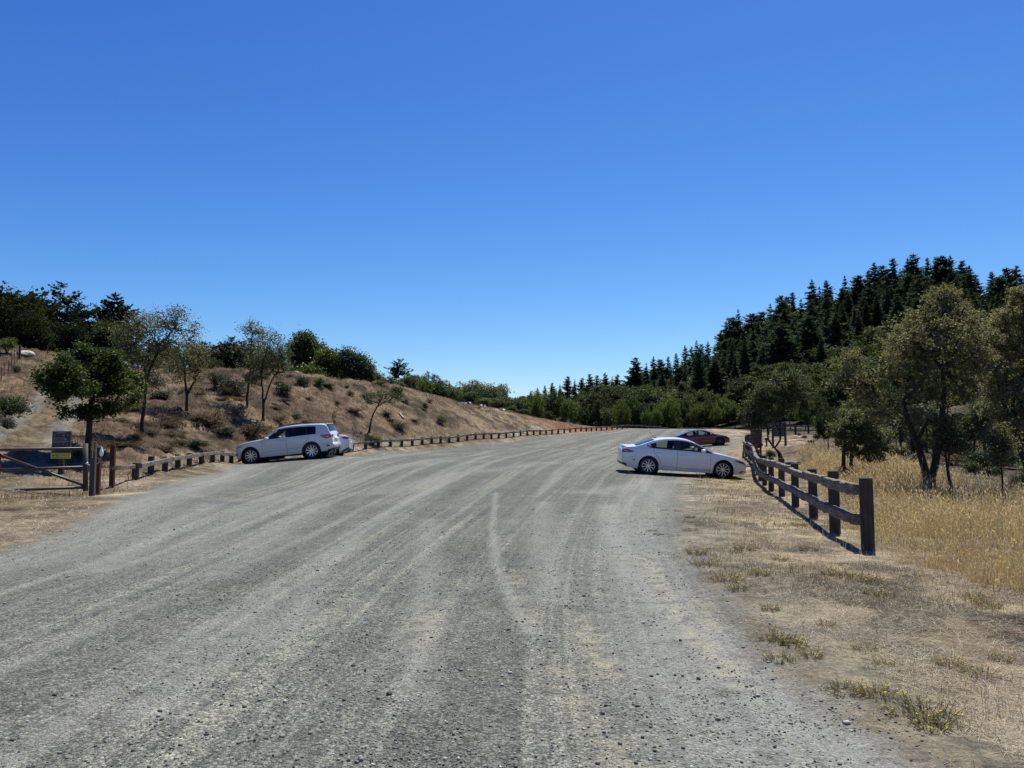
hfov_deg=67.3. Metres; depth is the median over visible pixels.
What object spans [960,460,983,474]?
shrub
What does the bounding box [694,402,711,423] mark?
young tree
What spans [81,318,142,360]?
broad cypress
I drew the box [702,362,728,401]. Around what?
fir tree
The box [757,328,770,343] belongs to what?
fir tree
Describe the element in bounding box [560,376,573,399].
fir tree
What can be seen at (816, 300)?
fir tree
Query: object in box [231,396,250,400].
shrub
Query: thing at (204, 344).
cypress
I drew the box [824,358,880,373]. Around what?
bay tree
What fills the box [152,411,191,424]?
shrub
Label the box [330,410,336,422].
shrub
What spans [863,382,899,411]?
bay tree
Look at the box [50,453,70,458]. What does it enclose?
yellow sign
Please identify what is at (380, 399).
leaning sapling
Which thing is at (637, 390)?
bay tree
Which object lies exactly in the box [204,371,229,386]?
shrub
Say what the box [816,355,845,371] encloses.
bay tree
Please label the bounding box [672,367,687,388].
fir tree
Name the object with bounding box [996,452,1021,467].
shrub
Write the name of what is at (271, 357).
live oak
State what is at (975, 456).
shrub
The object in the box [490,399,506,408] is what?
bay tree
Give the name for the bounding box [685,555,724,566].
weed clump
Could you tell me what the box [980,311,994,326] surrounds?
fir tree
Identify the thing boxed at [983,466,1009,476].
shrub
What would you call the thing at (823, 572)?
weed clump
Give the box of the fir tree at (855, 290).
[846,274,874,306]
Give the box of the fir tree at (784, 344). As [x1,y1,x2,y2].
[760,323,804,367]
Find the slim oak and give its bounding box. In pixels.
[919,405,976,498]
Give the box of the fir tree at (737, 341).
[734,339,741,348]
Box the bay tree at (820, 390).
[793,378,837,422]
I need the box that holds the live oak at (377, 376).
[369,371,381,380]
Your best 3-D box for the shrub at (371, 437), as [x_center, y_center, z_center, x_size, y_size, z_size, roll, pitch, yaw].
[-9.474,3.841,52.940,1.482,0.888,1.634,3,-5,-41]
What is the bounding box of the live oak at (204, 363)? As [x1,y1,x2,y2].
[192,357,210,368]
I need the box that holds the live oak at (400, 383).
[391,380,405,386]
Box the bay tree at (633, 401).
[617,392,641,424]
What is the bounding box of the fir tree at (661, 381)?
[654,373,668,392]
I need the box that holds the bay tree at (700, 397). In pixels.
[661,388,717,427]
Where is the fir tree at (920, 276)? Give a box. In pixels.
[911,274,934,282]
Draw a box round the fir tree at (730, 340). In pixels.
[727,335,736,357]
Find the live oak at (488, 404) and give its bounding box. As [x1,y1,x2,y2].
[480,397,499,406]
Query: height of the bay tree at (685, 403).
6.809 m
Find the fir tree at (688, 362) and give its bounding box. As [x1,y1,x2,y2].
[685,345,693,371]
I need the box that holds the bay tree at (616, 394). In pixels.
[585,384,627,423]
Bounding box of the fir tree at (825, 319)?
[821,315,830,345]
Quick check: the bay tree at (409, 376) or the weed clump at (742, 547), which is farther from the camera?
the bay tree at (409, 376)
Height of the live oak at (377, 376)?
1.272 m
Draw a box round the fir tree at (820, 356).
[812,335,828,368]
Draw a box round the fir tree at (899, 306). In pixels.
[881,296,907,331]
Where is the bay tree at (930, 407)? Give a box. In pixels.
[901,399,938,428]
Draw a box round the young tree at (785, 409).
[769,384,793,419]
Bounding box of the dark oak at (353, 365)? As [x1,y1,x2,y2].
[323,343,381,381]
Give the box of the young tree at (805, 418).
[792,391,815,428]
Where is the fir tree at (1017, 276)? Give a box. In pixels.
[1011,266,1023,287]
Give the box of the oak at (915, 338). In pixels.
[821,282,1008,491]
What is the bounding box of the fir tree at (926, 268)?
[922,258,935,284]
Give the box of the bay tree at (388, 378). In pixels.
[381,376,395,383]
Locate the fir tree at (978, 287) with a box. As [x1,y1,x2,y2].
[973,273,987,301]
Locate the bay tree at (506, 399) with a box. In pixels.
[493,395,514,407]
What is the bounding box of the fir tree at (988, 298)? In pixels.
[982,282,998,303]
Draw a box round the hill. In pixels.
[510,390,1014,428]
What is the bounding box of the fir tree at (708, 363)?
[704,358,710,376]
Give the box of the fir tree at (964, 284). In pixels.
[960,280,974,290]
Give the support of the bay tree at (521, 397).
on the hill
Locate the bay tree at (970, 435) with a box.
[952,419,988,451]
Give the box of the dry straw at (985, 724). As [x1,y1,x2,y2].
[686,459,1023,766]
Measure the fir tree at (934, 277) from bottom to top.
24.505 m
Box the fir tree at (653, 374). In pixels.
[649,368,658,383]
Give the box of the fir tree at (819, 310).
[816,305,824,320]
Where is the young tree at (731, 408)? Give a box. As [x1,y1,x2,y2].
[727,399,740,428]
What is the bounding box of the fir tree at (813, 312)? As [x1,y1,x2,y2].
[797,302,825,330]
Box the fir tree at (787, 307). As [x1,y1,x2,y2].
[786,306,794,327]
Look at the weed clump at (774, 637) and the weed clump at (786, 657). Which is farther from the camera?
the weed clump at (774, 637)
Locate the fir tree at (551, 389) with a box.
[548,383,557,397]
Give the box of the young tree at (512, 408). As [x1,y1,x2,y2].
[505,405,517,411]
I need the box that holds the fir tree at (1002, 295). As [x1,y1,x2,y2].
[1000,290,1006,308]
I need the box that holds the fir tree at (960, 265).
[955,260,979,292]
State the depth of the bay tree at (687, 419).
127.77 m
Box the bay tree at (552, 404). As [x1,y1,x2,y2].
[544,389,564,420]
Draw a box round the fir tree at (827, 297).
[820,292,833,307]
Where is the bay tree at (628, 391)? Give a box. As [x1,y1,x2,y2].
[615,386,660,426]
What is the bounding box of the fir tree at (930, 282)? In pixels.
[912,279,938,303]
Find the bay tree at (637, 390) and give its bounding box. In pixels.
[628,385,667,408]
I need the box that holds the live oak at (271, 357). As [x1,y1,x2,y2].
[260,346,286,369]
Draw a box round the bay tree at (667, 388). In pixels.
[656,384,677,399]
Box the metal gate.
[0,443,96,490]
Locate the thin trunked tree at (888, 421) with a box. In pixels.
[878,401,916,445]
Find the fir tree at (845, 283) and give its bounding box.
[838,275,853,303]
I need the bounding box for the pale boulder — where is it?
[15,350,34,357]
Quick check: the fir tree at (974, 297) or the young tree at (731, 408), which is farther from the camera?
the fir tree at (974, 297)
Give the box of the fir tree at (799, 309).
[796,299,805,317]
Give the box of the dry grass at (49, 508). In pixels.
[0,443,183,546]
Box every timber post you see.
[18,345,20,358]
[95,447,101,494]
[109,445,135,487]
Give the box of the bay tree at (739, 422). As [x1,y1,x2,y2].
[736,406,750,425]
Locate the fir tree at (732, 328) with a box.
[710,317,749,361]
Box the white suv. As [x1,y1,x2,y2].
[236,422,340,463]
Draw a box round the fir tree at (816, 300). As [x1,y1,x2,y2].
[813,294,819,310]
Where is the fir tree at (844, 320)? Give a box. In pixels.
[839,308,853,338]
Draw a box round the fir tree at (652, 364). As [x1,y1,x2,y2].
[649,357,657,372]
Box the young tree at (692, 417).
[688,402,704,427]
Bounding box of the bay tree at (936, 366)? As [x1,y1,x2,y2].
[909,358,970,402]
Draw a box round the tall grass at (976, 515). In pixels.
[790,438,1023,593]
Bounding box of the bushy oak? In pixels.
[824,407,897,476]
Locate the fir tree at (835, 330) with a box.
[823,313,852,348]
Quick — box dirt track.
[0,368,88,495]
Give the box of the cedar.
[384,359,413,380]
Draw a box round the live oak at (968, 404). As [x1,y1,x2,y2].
[967,396,1010,412]
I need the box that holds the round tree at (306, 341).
[282,324,323,370]
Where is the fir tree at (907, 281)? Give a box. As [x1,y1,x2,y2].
[900,273,918,295]
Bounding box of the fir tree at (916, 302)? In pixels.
[905,298,922,326]
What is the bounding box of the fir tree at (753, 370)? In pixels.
[745,364,764,384]
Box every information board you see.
[750,430,761,447]
[771,422,786,447]
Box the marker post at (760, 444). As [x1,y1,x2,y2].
[758,443,762,453]
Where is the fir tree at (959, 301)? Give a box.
[930,284,976,333]
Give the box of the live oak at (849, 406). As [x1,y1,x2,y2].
[829,395,864,432]
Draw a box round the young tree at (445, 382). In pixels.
[438,379,450,387]
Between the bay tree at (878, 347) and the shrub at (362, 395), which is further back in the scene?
the bay tree at (878, 347)
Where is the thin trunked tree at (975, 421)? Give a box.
[962,398,996,467]
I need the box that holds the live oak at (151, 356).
[139,351,163,367]
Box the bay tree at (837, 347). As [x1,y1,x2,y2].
[831,344,852,353]
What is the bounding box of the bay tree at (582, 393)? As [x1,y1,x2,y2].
[574,387,595,398]
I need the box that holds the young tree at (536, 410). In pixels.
[529,394,545,417]
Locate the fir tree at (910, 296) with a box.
[905,280,914,302]
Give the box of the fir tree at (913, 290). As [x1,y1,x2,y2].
[911,277,918,301]
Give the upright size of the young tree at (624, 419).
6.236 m
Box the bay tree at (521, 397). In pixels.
[514,395,533,416]
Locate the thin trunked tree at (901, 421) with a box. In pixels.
[890,396,931,454]
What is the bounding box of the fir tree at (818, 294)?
[817,287,822,305]
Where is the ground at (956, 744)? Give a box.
[0,344,1023,767]
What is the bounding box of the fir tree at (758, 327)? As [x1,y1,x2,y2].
[754,321,761,336]
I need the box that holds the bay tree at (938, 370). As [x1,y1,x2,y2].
[902,369,959,409]
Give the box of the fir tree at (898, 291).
[883,279,910,304]
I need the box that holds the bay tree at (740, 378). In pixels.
[724,374,762,391]
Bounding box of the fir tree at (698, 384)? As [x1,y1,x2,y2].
[685,350,710,425]
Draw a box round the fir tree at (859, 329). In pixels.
[852,310,864,342]
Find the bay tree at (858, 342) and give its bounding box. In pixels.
[842,340,877,346]
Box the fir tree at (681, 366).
[677,362,684,379]
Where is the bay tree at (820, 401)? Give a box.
[805,392,828,419]
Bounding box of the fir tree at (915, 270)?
[901,253,933,285]
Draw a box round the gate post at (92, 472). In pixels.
[89,442,96,495]
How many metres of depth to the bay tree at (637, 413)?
124.97 m
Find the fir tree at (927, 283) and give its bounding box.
[914,281,935,307]
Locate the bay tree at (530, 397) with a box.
[524,395,538,416]
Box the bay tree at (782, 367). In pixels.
[761,362,811,383]
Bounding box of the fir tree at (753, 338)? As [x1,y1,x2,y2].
[742,331,761,352]
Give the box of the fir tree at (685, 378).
[682,370,688,382]
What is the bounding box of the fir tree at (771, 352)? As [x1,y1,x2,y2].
[763,342,777,371]
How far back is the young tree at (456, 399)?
100.16 m
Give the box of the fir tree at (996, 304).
[989,301,1002,312]
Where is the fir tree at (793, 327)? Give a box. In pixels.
[787,322,806,362]
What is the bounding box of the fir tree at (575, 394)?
[571,379,578,398]
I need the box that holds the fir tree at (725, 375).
[722,366,728,383]
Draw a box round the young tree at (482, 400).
[474,397,490,404]
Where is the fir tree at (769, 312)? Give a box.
[767,304,772,319]
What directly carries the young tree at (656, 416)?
on the ground at (956, 744)
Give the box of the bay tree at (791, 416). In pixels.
[785,392,803,428]
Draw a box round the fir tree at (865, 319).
[860,301,874,329]
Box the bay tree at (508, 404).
[503,401,513,409]
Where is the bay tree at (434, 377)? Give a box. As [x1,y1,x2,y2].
[422,370,443,387]
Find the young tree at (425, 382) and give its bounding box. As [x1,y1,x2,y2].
[416,377,434,393]
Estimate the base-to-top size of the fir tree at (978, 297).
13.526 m
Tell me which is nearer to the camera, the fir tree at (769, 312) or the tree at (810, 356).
the tree at (810, 356)
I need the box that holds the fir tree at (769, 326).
[763,322,778,329]
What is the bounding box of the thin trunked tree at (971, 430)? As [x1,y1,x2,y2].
[950,404,991,452]
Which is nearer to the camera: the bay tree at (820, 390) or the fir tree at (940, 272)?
the bay tree at (820, 390)
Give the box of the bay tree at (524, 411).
[519,408,530,413]
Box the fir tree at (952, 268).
[947,256,955,274]
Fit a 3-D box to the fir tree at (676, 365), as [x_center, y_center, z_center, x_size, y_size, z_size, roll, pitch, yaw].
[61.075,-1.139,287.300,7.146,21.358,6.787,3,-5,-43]
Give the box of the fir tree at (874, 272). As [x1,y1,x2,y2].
[866,262,884,297]
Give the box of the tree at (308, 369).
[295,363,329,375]
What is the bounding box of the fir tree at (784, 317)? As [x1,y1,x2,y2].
[776,309,791,329]
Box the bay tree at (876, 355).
[857,350,901,368]
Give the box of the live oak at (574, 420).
[563,399,580,423]
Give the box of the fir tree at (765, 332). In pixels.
[760,327,768,349]
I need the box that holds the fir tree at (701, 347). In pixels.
[698,344,704,362]
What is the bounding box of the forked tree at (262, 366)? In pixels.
[237,323,297,420]
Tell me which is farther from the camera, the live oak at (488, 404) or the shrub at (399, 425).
the live oak at (488, 404)
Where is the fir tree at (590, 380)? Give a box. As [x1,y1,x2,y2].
[582,374,593,392]
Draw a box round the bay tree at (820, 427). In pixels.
[812,403,840,451]
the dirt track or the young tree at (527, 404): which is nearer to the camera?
the dirt track
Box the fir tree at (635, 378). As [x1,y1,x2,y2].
[618,357,651,390]
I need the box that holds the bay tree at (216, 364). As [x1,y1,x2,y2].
[207,357,224,369]
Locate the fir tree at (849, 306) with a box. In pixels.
[843,291,853,322]
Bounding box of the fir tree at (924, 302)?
[918,284,934,322]
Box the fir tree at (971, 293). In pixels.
[968,288,976,299]
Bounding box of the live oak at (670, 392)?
[662,388,688,395]
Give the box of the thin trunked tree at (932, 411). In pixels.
[916,401,939,451]
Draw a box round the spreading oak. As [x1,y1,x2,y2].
[736,367,815,457]
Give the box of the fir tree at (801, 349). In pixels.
[797,337,807,362]
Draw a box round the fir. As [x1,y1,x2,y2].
[86,292,151,360]
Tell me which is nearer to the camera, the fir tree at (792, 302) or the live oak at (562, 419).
the live oak at (562, 419)
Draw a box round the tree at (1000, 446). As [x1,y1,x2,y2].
[969,418,1023,496]
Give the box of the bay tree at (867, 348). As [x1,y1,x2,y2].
[831,342,881,360]
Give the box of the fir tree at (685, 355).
[678,345,687,371]
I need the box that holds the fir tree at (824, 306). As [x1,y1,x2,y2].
[818,298,834,317]
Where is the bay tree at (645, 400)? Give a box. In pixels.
[640,391,667,427]
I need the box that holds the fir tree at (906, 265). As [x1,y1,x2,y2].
[900,258,914,276]
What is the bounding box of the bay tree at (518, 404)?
[505,397,524,409]
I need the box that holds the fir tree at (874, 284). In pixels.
[872,282,881,299]
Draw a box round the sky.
[0,0,1023,409]
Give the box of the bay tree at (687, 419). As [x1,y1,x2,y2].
[679,403,696,427]
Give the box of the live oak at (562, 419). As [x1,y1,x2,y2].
[556,397,569,422]
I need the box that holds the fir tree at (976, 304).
[972,300,985,323]
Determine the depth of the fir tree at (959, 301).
164.78 m
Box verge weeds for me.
[689,458,1023,763]
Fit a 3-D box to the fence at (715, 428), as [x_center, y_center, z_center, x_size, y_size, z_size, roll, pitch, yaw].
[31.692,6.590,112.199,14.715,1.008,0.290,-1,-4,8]
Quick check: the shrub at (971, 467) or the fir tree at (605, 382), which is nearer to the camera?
the shrub at (971, 467)
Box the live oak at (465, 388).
[455,379,514,405]
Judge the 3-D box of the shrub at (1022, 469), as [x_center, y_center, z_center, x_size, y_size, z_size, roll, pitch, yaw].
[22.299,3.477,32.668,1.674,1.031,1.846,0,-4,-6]
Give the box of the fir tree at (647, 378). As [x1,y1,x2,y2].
[642,363,652,387]
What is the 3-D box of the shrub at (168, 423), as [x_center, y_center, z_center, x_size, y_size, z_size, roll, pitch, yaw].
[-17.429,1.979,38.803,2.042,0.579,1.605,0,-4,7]
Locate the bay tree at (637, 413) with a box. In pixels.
[630,401,648,428]
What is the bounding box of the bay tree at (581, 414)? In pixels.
[576,407,589,425]
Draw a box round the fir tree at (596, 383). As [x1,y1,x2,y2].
[591,375,601,386]
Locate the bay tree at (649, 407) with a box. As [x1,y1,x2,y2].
[642,400,665,428]
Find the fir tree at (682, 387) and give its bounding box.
[671,383,692,427]
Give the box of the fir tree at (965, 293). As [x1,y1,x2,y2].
[958,289,975,313]
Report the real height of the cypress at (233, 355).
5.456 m
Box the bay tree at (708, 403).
[701,398,723,427]
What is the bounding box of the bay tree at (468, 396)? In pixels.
[460,392,477,403]
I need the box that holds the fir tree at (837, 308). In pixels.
[833,301,839,315]
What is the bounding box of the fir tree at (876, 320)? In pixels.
[868,294,888,330]
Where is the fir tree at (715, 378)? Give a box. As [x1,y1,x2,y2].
[707,360,729,398]
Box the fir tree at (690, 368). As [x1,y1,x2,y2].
[685,366,692,376]
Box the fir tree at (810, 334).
[790,315,830,363]
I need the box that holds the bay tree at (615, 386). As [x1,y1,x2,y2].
[591,383,621,391]
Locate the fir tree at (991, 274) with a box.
[982,272,996,293]
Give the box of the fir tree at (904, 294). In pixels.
[901,288,906,310]
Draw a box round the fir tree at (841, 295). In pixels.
[831,288,853,312]
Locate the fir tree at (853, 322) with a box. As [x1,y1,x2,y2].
[850,308,861,334]
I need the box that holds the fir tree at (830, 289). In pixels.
[828,287,834,306]
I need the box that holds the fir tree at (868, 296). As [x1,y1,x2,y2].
[851,288,884,323]
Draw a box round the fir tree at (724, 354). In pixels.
[718,350,729,371]
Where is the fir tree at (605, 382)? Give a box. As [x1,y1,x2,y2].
[598,373,609,385]
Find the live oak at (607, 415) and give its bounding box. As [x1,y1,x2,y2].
[599,407,620,425]
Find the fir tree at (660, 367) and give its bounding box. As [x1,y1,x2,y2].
[649,359,669,377]
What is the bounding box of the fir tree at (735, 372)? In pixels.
[728,356,740,383]
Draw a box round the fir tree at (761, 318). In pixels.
[746,312,771,337]
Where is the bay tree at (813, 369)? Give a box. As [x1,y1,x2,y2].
[764,361,829,375]
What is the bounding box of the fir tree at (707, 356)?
[703,341,711,363]
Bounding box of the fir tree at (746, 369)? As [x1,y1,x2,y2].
[737,339,753,378]
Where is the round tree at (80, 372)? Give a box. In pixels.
[23,338,150,458]
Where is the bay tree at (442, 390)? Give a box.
[431,382,449,396]
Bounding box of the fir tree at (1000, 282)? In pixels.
[986,276,1008,305]
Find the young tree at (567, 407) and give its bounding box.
[559,395,579,422]
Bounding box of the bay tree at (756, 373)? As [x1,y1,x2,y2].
[747,365,771,380]
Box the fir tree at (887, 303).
[880,285,894,328]
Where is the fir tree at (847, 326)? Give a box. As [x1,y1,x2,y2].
[837,315,854,338]
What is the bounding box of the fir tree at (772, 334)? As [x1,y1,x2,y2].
[755,332,777,363]
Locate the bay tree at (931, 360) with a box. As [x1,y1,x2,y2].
[927,352,990,387]
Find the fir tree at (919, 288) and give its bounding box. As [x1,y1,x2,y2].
[904,278,929,307]
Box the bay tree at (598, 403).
[591,397,610,426]
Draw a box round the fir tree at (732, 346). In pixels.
[726,341,739,370]
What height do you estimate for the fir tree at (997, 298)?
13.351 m
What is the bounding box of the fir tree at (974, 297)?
[970,295,986,316]
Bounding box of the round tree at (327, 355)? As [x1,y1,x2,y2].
[307,344,343,378]
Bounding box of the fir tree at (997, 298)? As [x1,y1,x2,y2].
[991,293,1002,312]
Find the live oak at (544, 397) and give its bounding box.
[528,389,549,417]
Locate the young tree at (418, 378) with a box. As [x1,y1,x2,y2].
[412,374,424,390]
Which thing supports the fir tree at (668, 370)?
on the hill
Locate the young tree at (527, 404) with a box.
[514,397,531,415]
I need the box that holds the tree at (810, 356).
[802,347,842,364]
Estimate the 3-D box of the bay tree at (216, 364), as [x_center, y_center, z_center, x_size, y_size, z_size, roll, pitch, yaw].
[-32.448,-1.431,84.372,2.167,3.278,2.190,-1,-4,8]
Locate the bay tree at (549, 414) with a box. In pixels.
[543,411,555,419]
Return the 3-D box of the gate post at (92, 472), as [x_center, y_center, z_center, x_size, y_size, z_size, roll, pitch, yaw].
[-10.169,2.155,18.665,0.115,1.511,0.122,0,-4,-7]
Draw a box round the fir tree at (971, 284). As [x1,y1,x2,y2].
[963,265,980,296]
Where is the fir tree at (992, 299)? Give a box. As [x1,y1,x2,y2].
[988,297,995,310]
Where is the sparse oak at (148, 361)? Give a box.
[100,302,209,436]
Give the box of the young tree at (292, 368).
[287,363,299,371]
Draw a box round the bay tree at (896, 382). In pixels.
[837,362,911,398]
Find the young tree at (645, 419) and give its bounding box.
[640,408,653,428]
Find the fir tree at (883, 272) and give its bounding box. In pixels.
[877,266,889,286]
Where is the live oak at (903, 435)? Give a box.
[882,424,917,446]
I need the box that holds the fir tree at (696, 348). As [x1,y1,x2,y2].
[690,340,702,366]
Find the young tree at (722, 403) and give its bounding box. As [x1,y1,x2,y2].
[714,393,735,427]
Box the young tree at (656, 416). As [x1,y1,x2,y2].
[649,406,663,428]
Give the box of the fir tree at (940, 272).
[928,255,964,285]
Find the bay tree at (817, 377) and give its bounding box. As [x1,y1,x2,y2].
[799,372,837,406]
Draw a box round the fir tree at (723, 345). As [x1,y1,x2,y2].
[712,340,729,363]
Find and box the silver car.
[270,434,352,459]
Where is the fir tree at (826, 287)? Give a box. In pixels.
[818,279,836,304]
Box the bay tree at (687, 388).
[682,379,726,394]
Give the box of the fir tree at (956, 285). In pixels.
[953,279,960,291]
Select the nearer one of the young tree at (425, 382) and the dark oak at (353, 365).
the dark oak at (353, 365)
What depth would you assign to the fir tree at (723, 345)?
217.89 m
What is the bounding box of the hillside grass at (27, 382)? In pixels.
[0,344,588,500]
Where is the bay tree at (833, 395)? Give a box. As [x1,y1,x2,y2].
[822,375,872,408]
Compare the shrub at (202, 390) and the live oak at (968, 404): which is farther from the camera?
the live oak at (968, 404)
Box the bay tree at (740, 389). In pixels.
[722,375,777,427]
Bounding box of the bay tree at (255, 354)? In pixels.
[242,341,268,367]
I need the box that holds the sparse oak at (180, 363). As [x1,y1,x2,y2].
[158,332,219,410]
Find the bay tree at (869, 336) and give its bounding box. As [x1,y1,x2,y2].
[848,327,900,350]
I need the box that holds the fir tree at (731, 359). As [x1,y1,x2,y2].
[726,349,738,380]
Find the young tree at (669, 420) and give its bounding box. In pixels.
[661,397,683,428]
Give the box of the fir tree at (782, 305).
[760,295,799,328]
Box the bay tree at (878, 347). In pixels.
[865,341,899,356]
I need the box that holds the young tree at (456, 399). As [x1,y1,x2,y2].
[445,385,463,400]
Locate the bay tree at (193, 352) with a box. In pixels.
[185,343,206,368]
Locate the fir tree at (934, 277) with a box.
[931,261,944,285]
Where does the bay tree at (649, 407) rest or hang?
on the hill
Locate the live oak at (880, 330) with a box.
[862,325,893,337]
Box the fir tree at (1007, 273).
[1000,267,1019,289]
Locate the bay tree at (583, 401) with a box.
[572,389,606,425]
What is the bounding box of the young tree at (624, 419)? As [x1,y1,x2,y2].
[611,398,631,427]
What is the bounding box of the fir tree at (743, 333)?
[740,328,748,344]
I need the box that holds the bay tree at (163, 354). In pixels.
[158,345,181,365]
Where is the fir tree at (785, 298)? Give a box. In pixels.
[774,297,790,319]
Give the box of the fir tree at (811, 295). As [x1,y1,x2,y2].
[802,281,817,311]
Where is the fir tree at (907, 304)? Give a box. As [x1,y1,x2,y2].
[893,300,919,333]
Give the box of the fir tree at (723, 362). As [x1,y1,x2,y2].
[719,356,730,375]
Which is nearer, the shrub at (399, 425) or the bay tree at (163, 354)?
the shrub at (399, 425)
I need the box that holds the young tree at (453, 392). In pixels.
[446,386,463,398]
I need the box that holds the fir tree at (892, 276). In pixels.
[882,257,903,290]
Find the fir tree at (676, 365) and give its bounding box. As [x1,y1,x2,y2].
[670,353,679,380]
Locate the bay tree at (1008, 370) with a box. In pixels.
[984,351,1023,391]
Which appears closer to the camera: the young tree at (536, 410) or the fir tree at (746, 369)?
the young tree at (536, 410)
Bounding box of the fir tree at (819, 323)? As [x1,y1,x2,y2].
[815,321,825,348]
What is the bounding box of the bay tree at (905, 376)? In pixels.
[877,363,911,392]
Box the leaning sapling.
[355,383,408,432]
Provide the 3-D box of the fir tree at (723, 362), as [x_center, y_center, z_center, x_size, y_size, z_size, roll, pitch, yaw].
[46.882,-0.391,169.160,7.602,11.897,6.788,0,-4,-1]
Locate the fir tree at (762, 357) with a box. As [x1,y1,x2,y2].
[751,347,767,371]
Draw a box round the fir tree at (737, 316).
[733,310,745,343]
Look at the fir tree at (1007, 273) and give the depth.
235.34 m
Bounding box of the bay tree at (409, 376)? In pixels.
[401,371,417,380]
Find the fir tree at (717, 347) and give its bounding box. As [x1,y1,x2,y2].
[712,331,724,358]
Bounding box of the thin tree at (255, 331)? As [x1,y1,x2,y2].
[228,316,269,407]
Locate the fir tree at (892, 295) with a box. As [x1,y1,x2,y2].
[881,285,899,308]
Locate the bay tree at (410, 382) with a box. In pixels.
[400,376,417,388]
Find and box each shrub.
[0,336,18,352]
[0,391,42,417]
[0,413,17,428]
[12,364,21,373]
[71,446,89,460]
[97,439,144,446]
[106,417,136,421]
[109,436,141,442]
[123,405,149,411]
[126,432,145,437]
[128,419,159,426]
[135,426,162,434]
[148,388,175,399]
[151,442,185,452]
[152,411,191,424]
[155,419,180,427]
[157,428,188,437]
[163,439,184,443]
[175,386,194,390]
[175,429,189,434]
[178,439,187,444]
[184,408,234,426]
[186,437,211,447]
[189,412,209,421]
[190,387,209,394]
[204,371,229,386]
[211,424,239,434]
[213,374,245,394]
[213,396,234,400]
[218,385,234,393]
[225,408,244,413]
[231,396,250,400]
[232,420,272,435]
[234,390,252,394]
[267,415,292,421]
[270,379,295,394]
[276,398,292,401]
[291,412,302,418]
[293,374,311,385]
[312,377,325,385]
[321,382,334,386]
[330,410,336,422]
[346,406,367,412]
[361,391,374,398]
[363,434,385,444]
[373,379,390,383]
[382,409,392,415]
[389,385,404,398]
[390,419,409,429]
[398,398,412,402]
[422,402,427,409]
[436,415,447,424]
[764,448,776,457]
[889,445,911,457]
[900,451,927,461]
[902,436,932,453]
[926,450,969,464]
[928,438,972,459]
[957,448,992,473]
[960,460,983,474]
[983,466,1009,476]
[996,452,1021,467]
[1004,470,1023,488]
[1013,460,1023,472]
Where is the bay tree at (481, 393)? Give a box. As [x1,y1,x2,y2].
[471,388,499,405]
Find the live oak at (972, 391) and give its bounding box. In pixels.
[946,368,996,407]
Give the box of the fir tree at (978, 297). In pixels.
[973,292,982,306]
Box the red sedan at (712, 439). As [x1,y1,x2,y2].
[672,429,729,448]
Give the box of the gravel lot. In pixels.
[0,428,921,767]
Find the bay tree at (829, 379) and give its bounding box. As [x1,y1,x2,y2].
[819,372,885,407]
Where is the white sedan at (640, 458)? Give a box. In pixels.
[617,432,745,478]
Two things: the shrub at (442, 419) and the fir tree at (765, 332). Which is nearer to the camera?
the shrub at (442, 419)
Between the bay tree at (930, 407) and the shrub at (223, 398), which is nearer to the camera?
the shrub at (223, 398)
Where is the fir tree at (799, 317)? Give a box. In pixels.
[795,314,802,330]
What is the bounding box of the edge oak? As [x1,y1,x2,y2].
[973,283,1023,468]
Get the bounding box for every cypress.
[0,280,70,339]
[0,296,63,350]
[18,294,65,328]
[45,320,103,353]
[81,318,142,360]
[142,344,169,367]
[196,340,211,350]
[200,342,218,357]
[205,346,239,367]
[208,341,233,365]
[216,345,247,368]
[222,335,238,348]
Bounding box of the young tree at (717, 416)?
[709,404,725,427]
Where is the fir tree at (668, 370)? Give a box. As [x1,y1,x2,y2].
[663,356,673,379]
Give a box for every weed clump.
[682,546,708,555]
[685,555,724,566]
[697,568,750,581]
[722,581,752,591]
[727,548,742,553]
[733,543,756,550]
[747,568,773,576]
[752,626,807,644]
[757,649,799,662]
[759,603,781,611]
[770,554,790,560]
[780,633,810,647]
[789,522,808,526]
[794,644,829,658]
[796,543,819,550]
[813,618,836,626]
[818,566,842,575]
[819,676,868,696]
[825,566,872,579]
[847,677,911,700]
[850,642,878,652]
[851,573,882,584]
[860,586,886,595]
[872,589,899,598]
[872,657,895,667]
[876,685,966,725]
[910,712,953,732]
[925,652,966,668]
[951,660,1016,680]
[954,587,998,601]
[970,597,1005,608]
[986,651,1016,663]
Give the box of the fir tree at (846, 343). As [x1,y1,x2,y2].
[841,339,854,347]
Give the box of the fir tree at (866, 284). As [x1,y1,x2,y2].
[864,270,870,285]
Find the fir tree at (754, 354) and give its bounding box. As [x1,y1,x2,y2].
[745,340,760,364]
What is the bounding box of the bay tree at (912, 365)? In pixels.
[898,352,968,401]
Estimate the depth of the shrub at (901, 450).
36.61 m
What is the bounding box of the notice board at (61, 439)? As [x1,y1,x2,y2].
[51,431,71,474]
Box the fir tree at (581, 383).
[576,378,585,395]
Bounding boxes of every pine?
[43,281,102,337]
[63,301,112,351]
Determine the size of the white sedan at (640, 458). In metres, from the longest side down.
4.820 x 2.235 x 1.691 m
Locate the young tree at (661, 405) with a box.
[648,399,669,426]
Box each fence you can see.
[132,425,667,479]
[678,426,770,429]
[743,427,874,550]
[767,424,815,434]
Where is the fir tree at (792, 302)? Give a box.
[787,292,798,318]
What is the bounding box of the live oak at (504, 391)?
[492,383,509,397]
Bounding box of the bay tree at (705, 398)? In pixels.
[683,394,723,427]
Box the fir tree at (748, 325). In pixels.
[740,314,762,335]
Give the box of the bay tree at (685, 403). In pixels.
[671,397,691,427]
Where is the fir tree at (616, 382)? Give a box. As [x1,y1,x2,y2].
[613,374,621,387]
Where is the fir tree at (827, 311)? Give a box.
[821,309,834,328]

